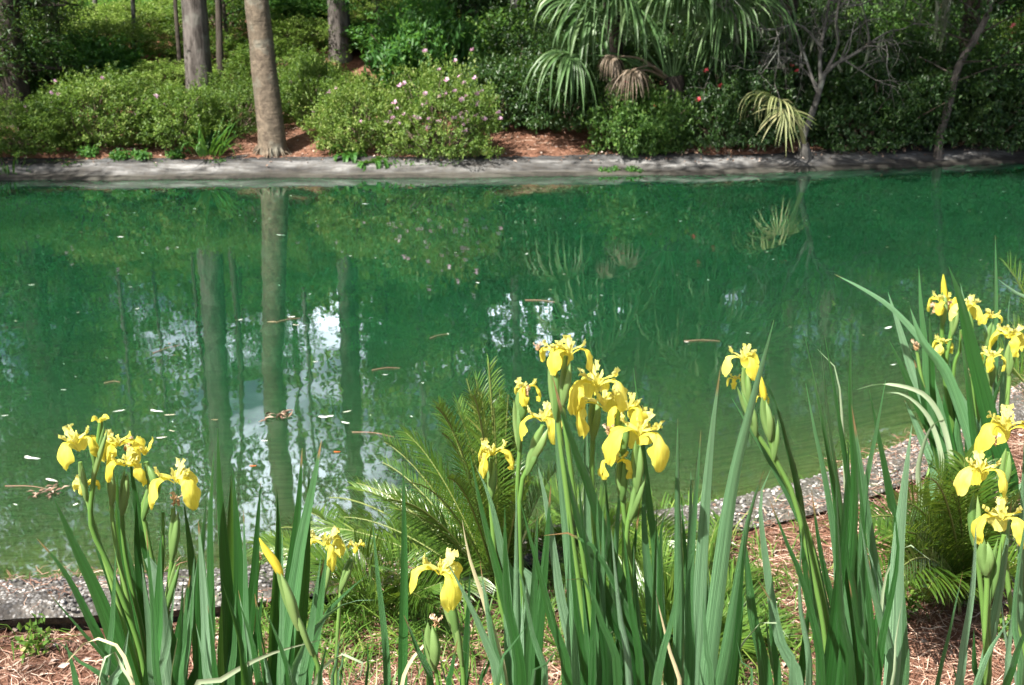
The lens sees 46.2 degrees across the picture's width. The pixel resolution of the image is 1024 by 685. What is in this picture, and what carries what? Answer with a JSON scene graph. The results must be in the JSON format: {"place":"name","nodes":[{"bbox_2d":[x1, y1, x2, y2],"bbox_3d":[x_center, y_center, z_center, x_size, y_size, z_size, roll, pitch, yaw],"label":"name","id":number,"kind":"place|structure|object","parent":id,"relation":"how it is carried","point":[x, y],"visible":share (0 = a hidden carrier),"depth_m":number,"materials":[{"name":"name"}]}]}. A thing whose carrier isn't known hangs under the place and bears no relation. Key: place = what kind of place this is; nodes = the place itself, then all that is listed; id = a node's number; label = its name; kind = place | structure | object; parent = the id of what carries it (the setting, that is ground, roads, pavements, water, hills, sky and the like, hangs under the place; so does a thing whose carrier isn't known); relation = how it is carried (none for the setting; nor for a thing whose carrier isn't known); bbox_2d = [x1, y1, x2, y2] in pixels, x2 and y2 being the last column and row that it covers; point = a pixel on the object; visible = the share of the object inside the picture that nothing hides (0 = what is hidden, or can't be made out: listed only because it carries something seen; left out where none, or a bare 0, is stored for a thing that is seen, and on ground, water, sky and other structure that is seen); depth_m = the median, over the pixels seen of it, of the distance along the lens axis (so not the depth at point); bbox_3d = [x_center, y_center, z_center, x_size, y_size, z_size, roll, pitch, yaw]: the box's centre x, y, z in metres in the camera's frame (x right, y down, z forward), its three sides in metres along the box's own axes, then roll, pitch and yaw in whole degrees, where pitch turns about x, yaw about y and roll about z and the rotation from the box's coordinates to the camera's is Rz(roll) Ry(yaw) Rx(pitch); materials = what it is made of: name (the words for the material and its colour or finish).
{"place":"outdoors","nodes":[
{"label":"outdoors","id":0,"kind":"place"},
{"bbox_2d":[0,162,1023,565],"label":"water","id":1,"kind":"structure","parent":0,"point":[114,284],"depth_m":7.79,"materials":[{"name":"liquid"}]},
{"bbox_2d":[0,11,1023,684],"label":"ground","id":2,"kind":"structure","parent":0,"point":[556,145],"depth_m":4.61,"materials":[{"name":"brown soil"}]},
{"bbox_2d":[0,17,49,106],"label":"leafy shrub","id":3,"kind":"object","parent":2,"relation":"on","point":[34,76],"visible":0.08,"depth_m":16.59,"materials":[{"name":"green plant"}]},
{"bbox_2d":[0,84,104,158],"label":"azalea bush","id":4,"kind":"object","parent":2,"relation":"on","point":[7,145],"visible":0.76,"depth_m":15.20,"materials":[{"name":"green plant"}]},
{"bbox_2d":[0,0,111,126],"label":"dark evergreen","id":5,"kind":"object","parent":2,"relation":"on","point":[14,65],"visible":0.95,"depth_m":16.05,"materials":[{"name":"green plant"}]},
{"bbox_2d":[21,0,105,81],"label":"dark evergreen","id":6,"kind":"object","parent":2,"relation":"on","point":[55,23],"visible":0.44,"depth_m":17.55,"materials":[{"name":"green plant"}]},
{"bbox_2d":[38,414,145,684],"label":"iris plant","id":7,"kind":"object","parent":2,"relation":"on","point":[117,623],"visible":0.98,"depth_m":2.08,"materials":[{"name":"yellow plant"}]},
{"bbox_2d":[4,60,185,149],"bbox_3d":[-5.477,-3.092,15.681,2.436,1.160,1.520,0,14,0],"label":"azalea bush","id":8,"kind":"object","parent":2,"relation":"on","point":[76,87],"visible":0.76,"depth_m":15.38,"materials":[{"name":"green plant"}]},
{"bbox_2d":[27,25,164,83],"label":"leafy shrub","id":9,"kind":"object","parent":2,"relation":"on","point":[108,53],"visible":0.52,"depth_m":17.45,"materials":[{"name":"green plant"}]},
{"bbox_2d":[30,11,181,55],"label":"azalea bush","id":10,"kind":"object","parent":2,"relation":"on","point":[149,40],"visible":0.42,"depth_m":18.46,"materials":[{"name":"green plant"}]},
{"bbox_2d":[68,0,179,30],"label":"azalea bush","id":11,"kind":"object","parent":2,"relation":"on","point":[140,9],"visible":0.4,"depth_m":19.57,"materials":[{"name":"green plant"}]},
{"bbox_2d":[60,429,189,684],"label":"iris plant","id":12,"kind":"object","parent":2,"relation":"on","point":[131,582],"visible":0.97,"depth_m":2.12,"materials":[{"name":"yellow plant"}]},
{"bbox_2d":[130,436,200,684],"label":"iris plant","id":13,"kind":"object","parent":2,"relation":"on","point":[186,479],"visible":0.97,"depth_m":2.04,"materials":[{"name":"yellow plant"}]},
{"bbox_2d":[108,67,237,149],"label":"azalea bush","id":14,"kind":"object","parent":2,"relation":"on","point":[182,96],"visible":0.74,"depth_m":15.44,"materials":[{"name":"green plant"}]},
{"bbox_2d":[113,57,250,92],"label":"azalea bush","id":15,"kind":"object","parent":2,"relation":"on","point":[171,66],"visible":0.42,"depth_m":16.89,"materials":[{"name":"green plant"}]},
{"bbox_2d":[181,0,215,121],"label":"pine tree","id":16,"kind":"object","parent":2,"relation":"on","point":[196,38],"visible":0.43,"depth_m":16.17,"materials":[{"name":"grey plant"}]},
{"bbox_2d":[168,115,247,158],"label":"lily clump","id":17,"kind":"object","parent":2,"relation":"on","point":[202,149],"visible":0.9,"depth_m":15.39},
{"bbox_2d":[128,0,294,35],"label":"azalea bush","id":18,"kind":"object","parent":2,"relation":"on","point":[242,23],"visible":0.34,"depth_m":19.41,"materials":[{"name":"green plant"}]},
{"bbox_2d":[150,26,286,62],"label":"azalea bush","id":19,"kind":"object","parent":2,"relation":"on","point":[170,50],"visible":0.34,"depth_m":18.10,"materials":[{"name":"green plant"}]},
{"bbox_2d":[215,0,224,91],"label":"slim tree","id":20,"kind":"object","parent":2,"relation":"on","point":[219,35],"visible":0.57,"depth_m":17.04,"materials":[{"name":"brown plant"}]},
{"bbox_2d":[193,430,263,684],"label":"iris plant","id":21,"kind":"object","parent":2,"relation":"on","point":[232,653],"visible":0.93,"depth_m":1.97,"materials":[{"name":"plant"}]},
{"bbox_2d":[207,0,279,53],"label":"leafy tree","id":22,"kind":"object","parent":2,"relation":"on","point":[224,20],"visible":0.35,"depth_m":18.23,"materials":[{"name":"green plant"}]},
{"bbox_2d":[189,61,298,134],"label":"azalea bush","id":23,"kind":"object","parent":2,"relation":"on","point":[246,117],"visible":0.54,"depth_m":15.92,"materials":[{"name":"green plant"}]},
{"bbox_2d":[174,583,358,678],"bbox_3d":[-0.718,0.881,3.515,0.608,0.265,0.576,0,14,0],"label":"grass tuft","id":24,"kind":"object","parent":2,"relation":"on","point":[263,628],"visible":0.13,"depth_m":3.49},
{"bbox_2d":[244,0,291,157],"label":"trunk","id":25,"kind":"object","parent":2,"relation":"on","point":[270,122],"visible":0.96,"depth_m":15.38,"materials":[{"name":"brown plant"}]},
{"bbox_2d":[194,440,363,684],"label":"iris plant","id":26,"kind":"object","parent":2,"relation":"on","point":[290,661],"visible":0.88,"depth_m":1.95,"materials":[{"name":"plant"}]},
{"bbox_2d":[212,33,350,86],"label":"azalea bush","id":27,"kind":"object","parent":2,"relation":"on","point":[240,58],"visible":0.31,"depth_m":17.28,"materials":[{"name":"green plant"}]},
{"bbox_2d":[270,0,327,20],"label":"leafy shrub","id":28,"kind":"object","parent":2,"relation":"on","point":[307,8],"visible":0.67,"depth_m":19.52,"materials":[{"name":"green plant"}]},
{"bbox_2d":[259,538,344,684],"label":"iris plant","id":29,"kind":"object","parent":2,"relation":"on","point":[289,601],"visible":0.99,"depth_m":1.74,"materials":[{"name":"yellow plant"}]},
{"bbox_2d":[270,10,337,50],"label":"azalea bush","id":30,"kind":"object","parent":2,"relation":"on","point":[306,27],"visible":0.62,"depth_m":18.34,"materials":[{"name":"green plant"}]},
{"bbox_2d":[254,525,364,684],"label":"iris plant","id":31,"kind":"object","parent":2,"relation":"on","point":[339,544],"visible":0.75,"depth_m":2.25,"materials":[{"name":"yellow plant"}]},
{"bbox_2d":[277,43,363,127],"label":"azalea bush","id":32,"kind":"object","parent":2,"relation":"on","point":[302,75],"visible":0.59,"depth_m":16.20,"materials":[{"name":"green plant"}]},
{"bbox_2d":[258,600,408,684],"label":"grass tuft","id":33,"kind":"object","parent":2,"relation":"on","point":[341,642],"visible":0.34,"depth_m":3.43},
{"bbox_2d":[327,0,352,62],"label":"pine tree","id":34,"kind":"object","parent":2,"relation":"on","point":[338,18],"visible":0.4,"depth_m":18.30,"materials":[{"name":"grey plant"}]},
{"bbox_2d":[291,14,404,52],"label":"leafy shrub","id":35,"kind":"object","parent":2,"relation":"on","point":[359,37],"visible":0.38,"depth_m":18.24,"materials":[{"name":"green plant"}]},
{"bbox_2d":[259,577,436,657],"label":"grass tuft","id":36,"kind":"object","parent":2,"relation":"on","point":[331,633],"visible":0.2,"depth_m":3.52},
{"bbox_2d":[329,144,367,163],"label":"fern","id":37,"kind":"object","parent":2,"relation":"on","point":[353,154],"visible":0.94,"depth_m":15.44,"materials":[{"name":"green plant"}]},
{"bbox_2d":[296,61,420,153],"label":"azalea bush","id":38,"kind":"object","parent":2,"relation":"on","point":[329,125],"visible":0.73,"depth_m":15.52,"materials":[{"name":"green plant"}]},
{"bbox_2d":[246,502,496,629],"bbox_3d":[-0.473,0.720,3.891,0.664,0.472,1.222,-9,17,-30],"label":"cycad","id":39,"kind":"object","parent":2,"relation":"on","point":[317,551],"visible":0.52,"depth_m":3.68,"materials":[{"name":"green plant"}]},
{"bbox_2d":[322,0,425,52],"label":"leafy tree","id":40,"kind":"object","parent":2,"relation":"on","point":[377,13],"visible":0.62,"depth_m":18.12,"materials":[{"name":"green plant"}]},
{"bbox_2d":[306,579,474,684],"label":"grass tuft","id":41,"kind":"object","parent":2,"relation":"on","point":[370,651],"visible":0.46,"depth_m":3.45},
{"bbox_2d":[317,0,473,25],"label":"azalea bush","id":42,"kind":"object","parent":2,"relation":"on","point":[360,15],"visible":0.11,"depth_m":19.22,"materials":[{"name":"green plant"}]},
{"bbox_2d":[337,471,454,684],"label":"iris plant","id":43,"kind":"object","parent":2,"relation":"on","point":[404,664],"visible":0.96,"depth_m":1.92,"materials":[{"name":"plant"}]},
{"bbox_2d":[346,597,502,684],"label":"grass tuft","id":44,"kind":"object","parent":2,"relation":"on","point":[418,670],"visible":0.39,"depth_m":3.41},
{"bbox_2d":[359,0,495,106],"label":"leafy shrub","id":45,"kind":"object","parent":2,"relation":"on","point":[432,25],"visible":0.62,"depth_m":16.69,"materials":[{"name":"green plant"}]},
{"bbox_2d":[362,555,499,640],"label":"grass tuft","id":46,"kind":"object","parent":2,"relation":"on","point":[445,619],"visible":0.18,"depth_m":3.63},
{"bbox_2d":[357,45,506,161],"bbox_3d":[-1.009,-3.083,15.493,2.004,1.487,1.675,4,15,13],"label":"azalea bush","id":47,"kind":"object","parent":2,"relation":"on","point":[474,119],"visible":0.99,"depth_m":15.30,"materials":[{"name":"green plant"}]},
{"bbox_2d":[310,355,557,598],"bbox_3d":[-0.205,0.388,3.747,0.689,0.826,1.180,-9,17,-31],"label":"cycad","id":48,"kind":"object","parent":2,"relation":"on","point":[496,430],"visible":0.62,"depth_m":3.62,"materials":[{"name":"green plant"}]},
{"bbox_2d":[340,572,559,684],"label":"grass tuft","id":49,"kind":"object","parent":2,"relation":"on","point":[473,663],"visible":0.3,"depth_m":3.46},
{"bbox_2d":[409,548,501,684],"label":"iris plant","id":50,"kind":"object","parent":2,"relation":"on","point":[450,594],"visible":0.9,"depth_m":1.74,"materials":[{"name":"yellow plant"}]},
{"bbox_2d":[444,0,509,37],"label":"dark shrub","id":51,"kind":"object","parent":2,"relation":"on","point":[476,5],"visible":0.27,"depth_m":19.49,"materials":[{"name":"green plant"}]},
{"bbox_2d":[0,89,973,160],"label":"fallen needles","id":52,"kind":"object","parent":2,"relation":"on","point":[493,144],"visible":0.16,"depth_m":16.07,"materials":[{"name":"brown plant"}]},
{"bbox_2d":[446,40,562,130],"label":"dark shrub","id":53,"kind":"object","parent":2,"relation":"on","point":[498,73],"visible":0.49,"depth_m":16.29,"materials":[{"name":"green plant"}]},
{"bbox_2d":[446,377,572,684],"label":"iris plant","id":54,"kind":"object","parent":2,"relation":"on","point":[524,602],"visible":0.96,"depth_m":1.67,"materials":[{"name":"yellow plant"}]},
{"bbox_2d":[0,144,1023,179],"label":"concrete bank","id":55,"kind":"structure","parent":2,"relation":"on","point":[470,166],"depth_m":15.37,"materials":[{"name":"concrete"}]},
{"bbox_2d":[737,91,816,160],"bbox_3d":[3.503,-2.666,15.407,1.357,1.115,0.919,-5,15,-20],"label":"young palm","id":56,"kind":"object","parent":55,"relation":"on","point":[805,149],"visible":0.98,"depth_m":15.22,"materials":[{"name":"green palm leaves"}]},
{"bbox_2d":[0,383,1023,633],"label":"pond kerb","id":57,"kind":"structure","parent":2,"relation":"on","point":[14,607],"depth_m":3.77,"materials":[{"name":"grey gravel"},{"name":"dark edging"}]},
{"bbox_2d":[0,374,1023,610],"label":"rim straw","id":58,"kind":"object","parent":57,"relation":"on","point":[47,577],"visible":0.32,"depth_m":4.12,"materials":[{"name":"brown plant"}]},
{"bbox_2d":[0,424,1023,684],"bbox_3d":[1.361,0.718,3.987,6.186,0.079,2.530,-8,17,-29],"label":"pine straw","id":59,"kind":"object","parent":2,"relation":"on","point":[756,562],"visible":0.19,"depth_m":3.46,"materials":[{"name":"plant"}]},
{"bbox_2d":[13,613,51,662],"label":"seedling","id":60,"kind":"object","parent":59,"relation":"on","point":[26,648],"visible":0.98,"depth_m":3.40,"materials":[{"name":"green plant"}]},
{"bbox_2d":[465,0,590,57],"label":"leafy shrub","id":61,"kind":"object","parent":2,"relation":"on","point":[493,26],"visible":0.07,"depth_m":18.57,"materials":[{"name":"green plant"}]},
{"bbox_2d":[442,554,645,667],"bbox_3d":[0.145,0.871,3.523,0.708,0.335,0.658,-6,15,-21],"label":"grass tuft","id":62,"kind":"object","parent":2,"relation":"on","point":[560,627],"visible":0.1,"depth_m":3.53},
{"bbox_2d":[502,0,596,23],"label":"dark shrub","id":63,"kind":"object","parent":2,"relation":"on","point":[530,5],"visible":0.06,"depth_m":19.61,"materials":[{"name":"green plant"}]},
{"bbox_2d":[479,0,626,85],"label":"dark shrub","id":64,"kind":"object","parent":2,"relation":"on","point":[506,37],"visible":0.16,"depth_m":17.74,"materials":[{"name":"green plant"}]},
{"bbox_2d":[499,16,628,133],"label":"dark shrub","id":65,"kind":"object","parent":2,"relation":"on","point":[557,120],"visible":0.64,"depth_m":16.03,"materials":[{"name":"green plant"}]},
{"bbox_2d":[533,335,655,684],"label":"iris plant","id":66,"kind":"object","parent":2,"relation":"on","point":[561,356],"visible":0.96,"depth_m":1.56,"materials":[{"name":"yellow plant"}]},
{"bbox_2d":[530,359,658,684],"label":"iris plant","id":67,"kind":"object","parent":2,"relation":"on","point":[588,387],"visible":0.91,"depth_m":1.59,"materials":[{"name":"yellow plant"}]},
{"bbox_2d":[603,2,622,106],"bbox_3d":[0.612,-7.196,12.538,9.578,10.293,9.532,0,14,0],"label":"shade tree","id":68,"kind":"object","parent":2,"relation":"on","point":[612,47],"visible":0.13,"depth_m":17.20,"materials":[{"name":"green plant"}]},
{"bbox_2d":[522,470,710,586],"bbox_3d":[0.351,0.692,3.998,0.700,0.425,1.027,-6,16,-21],"label":"cycad","id":69,"kind":"object","parent":2,"relation":"on","point":[556,507],"visible":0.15,"depth_m":4.04,"materials":[{"name":"green plant"}]},
{"bbox_2d":[564,7,689,93],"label":"dark shrub","id":70,"kind":"object","parent":2,"relation":"on","point":[637,50],"visible":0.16,"depth_m":17.49,"materials":[{"name":"green plant"}]},
{"bbox_2d":[598,392,681,684],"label":"iris plant","id":71,"kind":"object","parent":2,"relation":"on","point":[634,433],"visible":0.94,"depth_m":1.58,"materials":[{"name":"yellow plant"}]},
{"bbox_2d":[577,73,707,158],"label":"leafy shrub","id":72,"kind":"object","parent":2,"relation":"on","point":[654,120],"visible":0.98,"depth_m":15.64,"materials":[{"name":"green plant"}]},
{"bbox_2d":[508,0,825,139],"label":"fan palm","id":73,"kind":"object","parent":2,"relation":"on","point":[643,15],"visible":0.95,"depth_m":15.57,"materials":[{"name":"green plant"}]},
{"bbox_2d":[540,509,802,679],"bbox_3d":[0.500,0.769,3.748,0.807,0.485,1.200,-3,15,-13],"label":"cycad","id":74,"kind":"object","parent":2,"relation":"on","point":[669,593],"visible":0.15,"depth_m":3.59,"materials":[{"name":"green plant"}]},
{"bbox_2d":[667,9,780,100],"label":"dark shrub","id":75,"kind":"object","parent":2,"relation":"on","point":[743,44],"visible":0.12,"depth_m":17.31,"materials":[{"name":"green plant"}]},
{"bbox_2d":[655,321,795,684],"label":"iris plant","id":76,"kind":"object","parent":2,"relation":"on","point":[697,622],"visible":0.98,"depth_m":1.63,"materials":[{"name":"plant"}]},
{"bbox_2d":[665,22,797,154],"bbox_3d":[2.907,-3.417,16.082,2.086,1.738,1.581,11,18,35],"label":"dark shrub","id":77,"kind":"object","parent":2,"relation":"on","point":[717,131],"visible":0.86,"depth_m":15.82,"materials":[{"name":"green plant"}]},
{"bbox_2d":[711,524,831,594],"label":"grass tuft","id":78,"kind":"object","parent":2,"relation":"on","point":[760,553],"visible":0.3,"depth_m":3.93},
{"bbox_2d":[721,343,829,684],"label":"iris plant","id":79,"kind":"object","parent":2,"relation":"on","point":[817,613],"visible":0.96,"depth_m":1.75,"materials":[{"name":"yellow plant"}]},
{"bbox_2d":[741,27,838,142],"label":"dark shrub","id":80,"kind":"object","parent":2,"relation":"on","point":[808,95],"visible":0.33,"depth_m":16.24,"materials":[{"name":"green plant"}]},
{"bbox_2d":[757,0,889,102],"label":"dark shrub","id":81,"kind":"object","parent":2,"relation":"on","point":[828,53],"visible":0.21,"depth_m":17.26,"materials":[{"name":"green plant"}]},
{"bbox_2d":[679,0,1011,153],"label":"bare tree","id":82,"kind":"object","parent":2,"relation":"on","point":[818,88],"visible":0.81,"depth_m":15.81,"materials":[{"name":"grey plant"}]},
{"bbox_2d":[804,334,929,684],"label":"iris plant","id":83,"kind":"object","parent":2,"relation":"on","point":[846,663],"visible":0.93,"depth_m":1.68,"materials":[{"name":"plant"}]},
{"bbox_2d":[851,405,911,684],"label":"iris plant","id":84,"kind":"object","parent":2,"relation":"on","point":[892,607],"visible":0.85,"depth_m":1.64,"materials":[{"name":"plant"}]},
{"bbox_2d":[823,0,940,81],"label":"leafy shrub","id":85,"kind":"object","parent":2,"relation":"on","point":[896,23],"visible":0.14,"depth_m":18.17,"materials":[{"name":"green plant"}]},
{"bbox_2d":[793,37,976,155],"bbox_3d":[5.032,-3.431,16.610,2.608,1.599,1.976,2,15,8],"label":"dark shrub","id":86,"kind":"object","parent":2,"relation":"on","point":[837,121],"visible":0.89,"depth_m":16.22,"materials":[{"name":"green plant"}]},
{"bbox_2d":[837,272,978,531],"bbox_3d":[1.343,0.257,3.991,0.515,0.986,0.329,-9,17,-31],"label":"iris plant","id":87,"kind":"object","parent":2,"relation":"on","point":[955,399],"visible":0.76,"depth_m":3.97,"materials":[{"name":"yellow plant"}]},
{"bbox_2d":[834,17,1000,134],"bbox_3d":[5.717,-3.825,17.299,2.661,1.678,2.017,9,17,32],"label":"dark shrub","id":88,"kind":"object","parent":2,"relation":"on","point":[963,71],"visible":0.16,"depth_m":16.82,"materials":[{"name":"green plant"}]},
{"bbox_2d":[882,23,977,137],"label":"dark shrub","id":89,"kind":"object","parent":2,"relation":"on","point":[911,57],"visible":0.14,"depth_m":16.81,"materials":[{"name":"green plant"}]},
{"bbox_2d":[858,444,1020,616],"bbox_3d":[1.334,0.552,3.458,0.627,0.652,1.066,7,16,25],"label":"cycad","id":90,"kind":"object","parent":2,"relation":"on","point":[943,544],"visible":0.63,"depth_m":3.41,"materials":[{"name":"green plant"}]},
{"bbox_2d":[855,0,1023,159],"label":"leaning tree","id":91,"kind":"object","parent":2,"relation":"on","point":[966,52],"visible":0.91,"depth_m":16.19,"materials":[{"name":"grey plant"}]},
{"bbox_2d":[905,360,980,540],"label":"iris plant","id":92,"kind":"object","parent":2,"relation":"on","point":[956,443],"visible":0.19,"depth_m":3.98,"materials":[{"name":"plant"}]},
{"bbox_2d":[920,0,1003,45],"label":"dark shrub","id":93,"kind":"object","parent":2,"relation":"on","point":[981,16],"visible":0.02,"depth_m":19.71,"materials":[{"name":"green plant"}]},
{"bbox_2d":[958,0,982,54],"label":"shade tree","id":94,"kind":"object","parent":2,"relation":"on","point":[965,19],"visible":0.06,"depth_m":17.48,"materials":[{"name":"green plant"}]},
{"bbox_2d":[920,20,1021,106],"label":"leafy shrub","id":95,"kind":"object","parent":2,"relation":"on","point":[974,53],"visible":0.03,"depth_m":17.71,"materials":[{"name":"green plant"}]},
{"bbox_2d":[924,37,1023,153],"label":"dark shrub","id":96,"kind":"object","parent":2,"relation":"on","point":[1002,115],"visible":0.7,"depth_m":16.75,"materials":[{"name":"green plant"}]},
{"bbox_2d":[935,450,1023,684],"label":"iris plant","id":97,"kind":"object","parent":2,"relation":"on","point":[989,563],"visible":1,"depth_m":1.91,"materials":[{"name":"yellow plant"}]},
{"bbox_2d":[949,238,1023,520],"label":"iris plant","id":98,"kind":"object","parent":2,"relation":"on","point":[982,389],"visible":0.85,"depth_m":3.82,"materials":[{"name":"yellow plant"}]},
{"bbox_2d":[974,404,1023,684],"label":"iris plant","id":99,"kind":"object","parent":2,"relation":"on","point":[997,430],"visible":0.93,"depth_m":1.95,"materials":[{"name":"yellow plant"}]},
{"bbox_2d":[975,12,1023,125],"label":"leafy shrub","id":100,"kind":"object","parent":2,"relation":"on","point":[1020,40],"visible":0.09,"depth_m":17.51,"materials":[{"name":"green plant"}]},
{"bbox_2d":[977,251,1023,393],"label":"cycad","id":101,"kind":"object","parent":2,"relation":"on","point":[1016,373],"visible":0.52,"depth_m":4.57,"materials":[{"name":"green plant"}]},
{"bbox_2d":[977,2,1023,67],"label":"azalea bush","id":102,"kind":"object","parent":2,"relation":"on","point":[1013,30],"visible":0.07,"depth_m":18.19,"materials":[{"name":"green plant"}]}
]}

